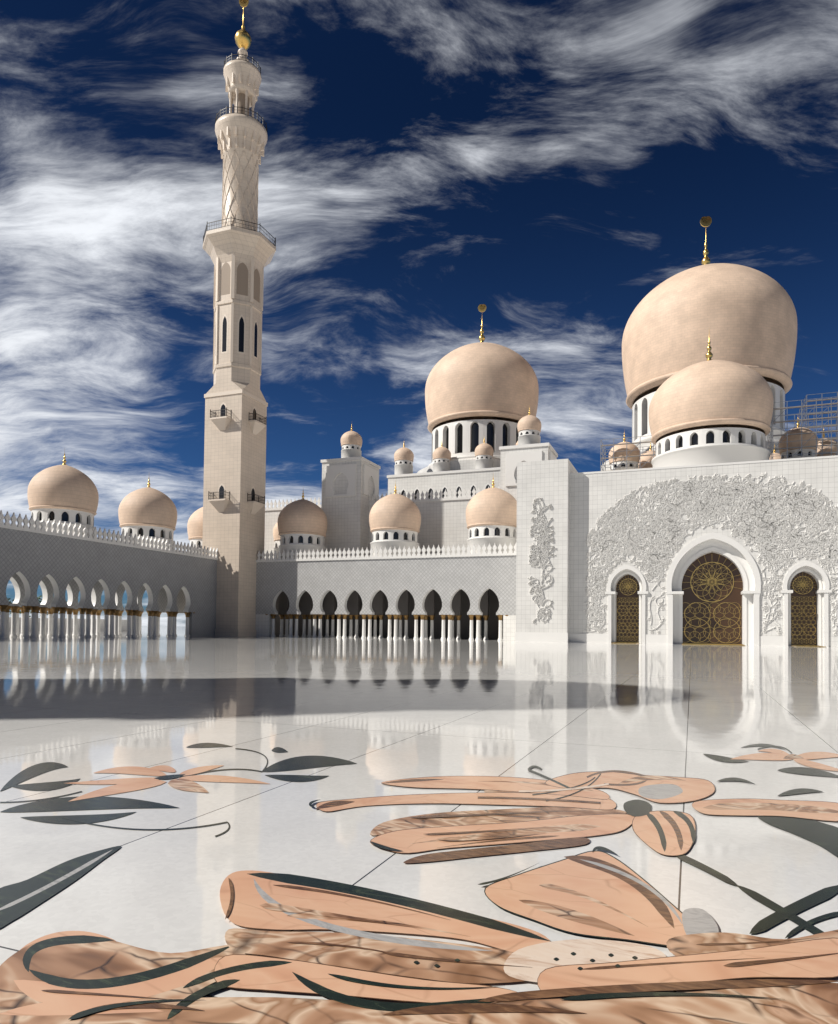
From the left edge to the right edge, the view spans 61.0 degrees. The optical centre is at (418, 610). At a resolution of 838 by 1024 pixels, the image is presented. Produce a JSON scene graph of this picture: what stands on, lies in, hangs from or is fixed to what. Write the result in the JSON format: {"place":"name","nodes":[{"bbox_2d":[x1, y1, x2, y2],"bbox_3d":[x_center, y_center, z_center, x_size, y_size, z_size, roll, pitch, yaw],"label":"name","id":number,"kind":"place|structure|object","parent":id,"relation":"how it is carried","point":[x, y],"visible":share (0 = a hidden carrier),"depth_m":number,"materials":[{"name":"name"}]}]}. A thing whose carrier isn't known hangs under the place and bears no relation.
{"place":"outdoors","nodes":[
{"label":"outdoors","id":0,"kind":"place"},
{"bbox_2d":[29,594,53,616],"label":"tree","id":1,"kind":"object","parent":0,"point":[39,602],"visible":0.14,"depth_m":131.55,"materials":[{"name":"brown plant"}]},
{"bbox_2d":[9,617,141,630],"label":"boundary wall","id":2,"kind":"structure","parent":0,"point":[124,625],"depth_m":181.75,"materials":[{"name":"stone"}]},
{"bbox_2d":[0,626,837,1002],"bbox_3d":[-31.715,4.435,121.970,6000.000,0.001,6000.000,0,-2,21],"label":"courtyard floor","id":3,"kind":"structure","parent":0,"point":[376,710],"depth_m":9.20,"materials":[{"name":"stone"}]},
{"bbox_2d":[202,0,275,636],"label":"minaret","id":4,"kind":"object","parent":3,"relation":"on","point":[239,249],"visible":1,"depth_m":118.72,"materials":[{"name":"stone"}]},
{"bbox_2d":[0,605,507,639],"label":"columns","id":5,"kind":"structure","parent":3,"relation":"on","point":[112,622],"depth_m":105.64,"materials":[{"name":"white stone"}]},
{"bbox_2d":[0,510,515,640],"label":"arcades","id":6,"kind":"object","parent":3,"relation":"on","point":[59,563],"visible":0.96,"depth_m":109.12,"materials":[{"name":"stone"}]},
{"bbox_2d":[27,453,98,536],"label":"arcade dome","id":7,"kind":"structure","parent":6,"relation":"on","point":[63,492],"depth_m":92.31,"materials":[{"name":"stone"}]},
{"bbox_2d":[118,478,176,548],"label":"arcade dome","id":8,"kind":"structure","parent":6,"relation":"on","point":[149,511],"depth_m":107.09,"materials":[{"name":"stone"}]},
{"bbox_2d":[187,507,202,552],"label":"arcade dome","id":9,"kind":"structure","parent":6,"relation":"on","point":[195,528],"depth_m":121.69,"materials":[{"name":"stone"}]},
{"bbox_2d":[278,491,326,558],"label":"arcade dome","id":10,"kind":"structure","parent":6,"relation":"on","point":[302,524],"depth_m":120.12,"materials":[{"name":"stone"}]},
{"bbox_2d":[369,481,420,556],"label":"arcade dome","id":11,"kind":"structure","parent":6,"relation":"on","point":[395,519],"depth_m":113.89,"materials":[{"name":"stone"}]},
{"bbox_2d":[466,478,516,553],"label":"arcade dome","id":12,"kind":"structure","parent":6,"relation":"on","point":[491,515],"depth_m":107.89,"materials":[{"name":"stone"}]},
{"bbox_2d":[0,743,837,1023],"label":"floor inlays","id":13,"kind":"object","parent":3,"relation":"on","point":[73,977],"visible":1,"depth_m":3.65,"materials":[{"name":"stone"}]},
{"bbox_2d":[515,455,837,646],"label":"wall","id":14,"kind":"structure","parent":3,"relation":"on","point":[581,502],"depth_m":93.79,"materials":[{"name":"stone"}]},
{"bbox_2d":[526,472,837,636],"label":"floral wall relief","id":15,"kind":"object","parent":14,"relation":"attached to","point":[765,505],"visible":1,"depth_m":90.92,"materials":[{"name":"white stone"}]},
{"bbox_2d":[614,553,825,646],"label":"doors","id":16,"kind":"structure","parent":14,"relation":"in","point":[712,586],"depth_m":92.62,"materials":[{"name":"gold metal"}]},
{"bbox_2d":[0,0,837,625],"label":"sky","id":17,"kind":"structure","parent":0,"point":[547,165],"materials":[{"name":"blue"}]},
{"bbox_2d":[264,437,779,559],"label":"building wall","id":18,"kind":"structure","parent":0,"point":[351,497],"depth_m":126.94,"materials":[{"name":"stone"}]},
{"bbox_2d":[273,522,279,559],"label":"dome","id":19,"kind":"structure","parent":18,"relation":"on","point":[276,536],"depth_m":131.36,"materials":[{"name":"stone"}]},
{"bbox_2d":[341,425,361,457],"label":"dome","id":20,"kind":"structure","parent":18,"relation":"on","point":[351,443],"depth_m":129.49,"materials":[{"name":"stone"}]},
{"bbox_2d":[394,443,413,474],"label":"dome","id":21,"kind":"structure","parent":18,"relation":"on","point":[403,458],"depth_m":147.95,"materials":[{"name":"stone"}]},
{"bbox_2d":[433,443,450,471],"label":"dome","id":22,"kind":"structure","parent":18,"relation":"on","point":[441,456],"depth_m":144.87,"materials":[{"name":"stone"}]},
{"bbox_2d":[425,304,538,465],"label":"dome","id":23,"kind":"structure","parent":18,"relation":"on","point":[477,394],"depth_m":147.42,"materials":[{"name":"stone"}]},
{"bbox_2d":[475,439,493,468],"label":"dome","id":24,"kind":"structure","parent":18,"relation":"on","point":[484,451],"depth_m":141.65,"materials":[{"name":"stone"}]},
{"bbox_2d":[517,404,540,444],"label":"dome","id":25,"kind":"structure","parent":18,"relation":"on","point":[529,428],"depth_m":117.62,"materials":[{"name":"stone"}]},
{"bbox_2d":[609,432,639,469],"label":"dome","id":26,"kind":"structure","parent":18,"relation":"on","point":[621,449],"depth_m":118.92,"materials":[{"name":"stone"}]},
{"bbox_2d":[638,443,655,467],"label":"dome","id":27,"kind":"structure","parent":18,"relation":"on","point":[648,459],"depth_m":122.46,"materials":[{"name":"stone"}]},
{"bbox_2d":[622,216,796,449],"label":"dome","id":28,"kind":"structure","parent":18,"relation":"on","point":[743,315],"depth_m":136.16,"materials":[{"name":"stone"}]},
{"bbox_2d":[649,336,773,467],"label":"dome","id":29,"kind":"structure","parent":18,"relation":"on","point":[709,410],"depth_m":102.74,"materials":[{"name":"stone"}]},
{"bbox_2d":[600,392,837,470],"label":"scaffolding","id":30,"kind":"object","parent":18,"relation":"on","point":[831,438],"visible":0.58,"depth_m":113.34,"materials":[{"name":"silver metal"}]},
{"bbox_2d":[769,443,780,459],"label":"dome","id":31,"kind":"structure","parent":18,"relation":"on","point":[776,456],"depth_m":120.99,"materials":[{"name":"stone"}]},
{"bbox_2d":[778,418,817,458],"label":"dome","id":32,"kind":"structure","parent":18,"relation":"on","point":[796,442],"depth_m":111.23,"materials":[{"name":"stone"}]},
{"bbox_2d":[817,429,836,456],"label":"dome","id":33,"kind":"structure","parent":18,"relation":"on","point":[827,448],"depth_m":115.07,"materials":[{"name":"stone"}]}
]}

